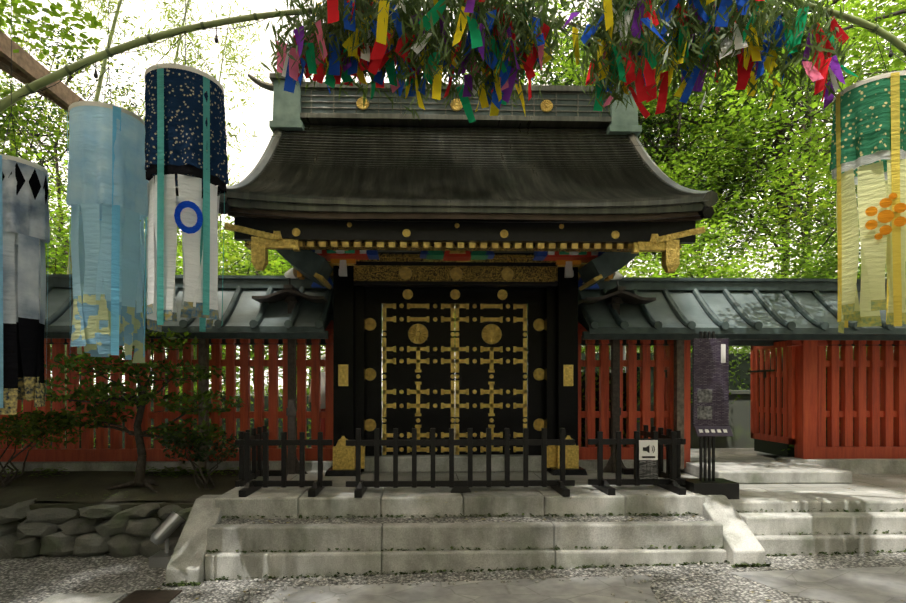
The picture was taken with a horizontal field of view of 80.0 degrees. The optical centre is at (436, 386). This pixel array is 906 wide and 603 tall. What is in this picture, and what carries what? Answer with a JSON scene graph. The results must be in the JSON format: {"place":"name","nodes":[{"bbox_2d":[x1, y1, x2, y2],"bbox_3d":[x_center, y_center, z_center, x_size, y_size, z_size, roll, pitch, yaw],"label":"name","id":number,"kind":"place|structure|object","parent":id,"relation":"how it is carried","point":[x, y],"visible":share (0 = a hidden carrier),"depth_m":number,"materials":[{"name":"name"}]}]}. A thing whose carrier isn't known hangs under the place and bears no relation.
{"place":"outdoors","nodes":[
{"label":"outdoors","id":0,"kind":"place"},
{"bbox_2d":[0,390,905,602],"bbox_3d":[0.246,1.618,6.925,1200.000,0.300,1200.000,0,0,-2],"label":"ground","id":1,"kind":"structure","parent":0,"point":[39,578],"depth_m":4.84,"materials":[{"name":"grey gravel"}]},
{"bbox_2d":[0,30,83,111],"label":"wooden beam","id":2,"kind":"structure","parent":1,"relation":"on","point":[27,68],"depth_m":6.42,"materials":[{"name":"brown wood"}]},
{"bbox_2d":[0,498,191,558],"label":"rock wall","id":3,"kind":"structure","parent":1,"relation":"on","point":[119,533],"depth_m":5.62,"materials":[{"name":"grey stone"}]},
{"bbox_2d":[0,470,238,503],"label":"garden soil","id":4,"kind":"structure","parent":3,"relation":"on","point":[26,485],"depth_m":6.35,"materials":[{"name":"brown soil"}]},
{"bbox_2d":[0,0,905,498],"bbox_3d":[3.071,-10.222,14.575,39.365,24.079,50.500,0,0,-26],"label":"tree foliage","id":5,"kind":"object","parent":4,"relation":"in","point":[138,480],"visible":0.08,"depth_m":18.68,"materials":[{"name":"green plant"}]},
{"bbox_2d":[0,0,890,386],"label":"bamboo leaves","id":6,"kind":"object","parent":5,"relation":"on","point":[192,62],"visible":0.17,"depth_m":11.84,"materials":[{"name":"green plant"}]},
{"bbox_2d":[0,501,194,530],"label":"soil","id":7,"kind":"structure","parent":1,"relation":"on","point":[124,505],"depth_m":5.82,"materials":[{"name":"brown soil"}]},
{"bbox_2d":[39,590,181,602],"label":"drain covers","id":8,"kind":"object","parent":1,"relation":"on","point":[151,596],"visible":0.98,"depth_m":4.49,"materials":[{"name":"metal"}]},
{"bbox_2d":[8,0,271,447],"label":"bamboo culms","id":9,"kind":"object","parent":1,"relation":"on","point":[96,98],"visible":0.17,"depth_m":10.14,"materials":[{"name":"plant"}]},
{"bbox_2d":[149,511,184,567],"bbox_3d":[-2.703,1.514,5.426,0.286,0.509,0.320,0,0,-2],"label":"spot light","id":10,"kind":"object","parent":1,"relation":"on","point":[167,527],"visible":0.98,"depth_m":5.36,"materials":[{"name":"silver metal"}]},
{"bbox_2d":[0,447,905,585],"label":"stone steps","id":11,"kind":"structure","parent":1,"relation":"on","point":[875,486],"depth_m":5.33,"materials":[{"name":"stone"}]},
{"bbox_2d":[7,353,893,456],"bbox_3d":[0.170,0.373,9.774,23.760,2.070,3.460,0,0,-2],"label":"hedge","id":12,"kind":"object","parent":11,"relation":"on","point":[771,447],"visible":0.04,"depth_m":9.86,"materials":[{"name":"green"}]},
{"bbox_2d":[0,320,905,470],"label":"fence","id":13,"kind":"object","parent":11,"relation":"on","point":[803,411],"visible":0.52,"depth_m":7.34,"materials":[{"name":"red wood"}]},
{"bbox_2d":[44,274,905,345],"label":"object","id":14,"kind":"structure","parent":13,"relation":"on","point":[752,311],"depth_m":6.95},
{"bbox_2d":[252,267,655,473],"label":"wooden posts","id":15,"kind":"object","parent":11,"relation":"on","point":[289,294],"visible":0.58,"depth_m":6.85,"materials":[{"name":"brown wood"}]},
{"bbox_2d":[276,222,638,475],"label":"gate","id":16,"kind":"structure","parent":11,"relation":"on","point":[507,355],"depth_m":7.07,"materials":[{"name":"black wood"}]},
{"bbox_2d":[224,217,705,272],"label":"roof eaves","id":17,"kind":"object","parent":16,"relation":"on","point":[259,237],"visible":0.96,"depth_m":5.16,"materials":[{"name":"black wood"}]},
{"bbox_2d":[217,124,717,254],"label":"gate roof","id":18,"kind":"structure","parent":16,"relation":"attached to","point":[407,176],"depth_m":5.90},
{"bbox_2d":[235,425,685,497],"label":"barriers","id":19,"kind":"object","parent":11,"relation":"on","point":[253,444],"visible":1,"depth_m":5.67,"materials":[{"name":"black wood"}]},
{"bbox_2d":[639,440,657,478],"bbox_3d":[2.249,0.773,5.727,0.200,0.410,0.013,0,0,-2],"label":"sign","id":20,"kind":"object","parent":19,"relation":"attached to","point":[648,459],"visible":0.98,"depth_m":5.73,"materials":[{"name":"white paint"}]},
{"bbox_2d":[637,390,753,447],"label":"back wall","id":21,"kind":"structure","parent":11,"relation":"on","point":[740,417],"depth_m":10.37,"materials":[{"name":"stone"}]},
{"bbox_2d":[679,331,738,498],"bbox_3d":[2.917,0.293,5.786,0.480,1.770,0.320,0,0,-2],"label":"info sign","id":22,"kind":"object","parent":11,"relation":"on","point":[710,387],"visible":0.92,"depth_m":5.73,"materials":[{"name":"purple plastic"}]},
{"bbox_2d":[0,0,905,217],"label":"bamboo pole","id":23,"kind":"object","parent":1,"relation":"on","point":[27,89],"depth_m":4.16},
{"bbox_2d":[0,0,49,414],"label":"streamer","id":24,"kind":"object","parent":23,"relation":"attached to","point":[24,220],"visible":1,"depth_m":3.99,"materials":[{"name":"paper"},{"name":"fabric"}]},
{"bbox_2d":[66,0,148,362],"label":"wind sock","id":25,"kind":"object","parent":23,"relation":"attached to","point":[107,197],"visible":1,"depth_m":4.05,"materials":[{"name":"blue paper"}]},
{"bbox_2d":[144,0,228,331],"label":"wind sock","id":26,"kind":"object","parent":23,"relation":"attached to","point":[186,164],"visible":1,"depth_m":3.96,"materials":[{"name":"white paper"}]},
{"bbox_2d":[259,0,853,119],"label":"bamboo leaves","id":27,"kind":"object","parent":23,"relation":"attached to","point":[362,11],"visible":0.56,"depth_m":4.13,"materials":[{"name":"multicoloured plant"}]},
{"bbox_2d":[292,0,829,81],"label":"bamboo twigs","id":28,"kind":"object","parent":23,"relation":"attached to","point":[589,24],"visible":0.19,"depth_m":4.17,"materials":[{"name":"green plant"}]},
{"bbox_2d":[277,0,857,122],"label":"tanzaku","id":29,"kind":"object","parent":23,"relation":"attached to","point":[376,58],"visible":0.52,"depth_m":4.16,"materials":[{"name":"multicoloured paper"}]},
{"bbox_2d":[830,0,905,332],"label":"wind sock","id":30,"kind":"object","parent":23,"relation":"attached to","point":[868,148],"visible":1,"depth_m":4.14,"materials":[{"name":"yellow paper"}]},
{"bbox_2d":[192,563,730,602],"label":"pebbles","id":31,"kind":"object","parent":1,"relation":"on","point":[531,577],"visible":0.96,"depth_m":4.71,"materials":[{"name":"grey gravel"}]},
{"bbox_2d":[162,508,905,586],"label":"moss leaves","id":32,"kind":"object","parent":1,"relation":"on","point":[511,568],"visible":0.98,"depth_m":5.02,"materials":[{"name":"green plant"}]},
{"bbox_2d":[0,0,905,389],"bbox_3d":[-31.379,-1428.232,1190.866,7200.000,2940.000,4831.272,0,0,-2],"label":"sky","id":33,"kind":"structure","parent":0,"point":[258,116],"depth_m":773.45,"materials":[{"name":"white"}]},
{"bbox_2d":[247,73,659,136],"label":"roof ridge","id":34,"kind":"structure","parent":0,"point":[561,106],"depth_m":6.73,"materials":[{"name":"grey metal"}]},
{"bbox_2d":[267,566,905,602],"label":"paved path","id":35,"kind":"structure","parent":0,"point":[868,585],"depth_m":4.47,"materials":[{"name":"grey stone"}]}
]}

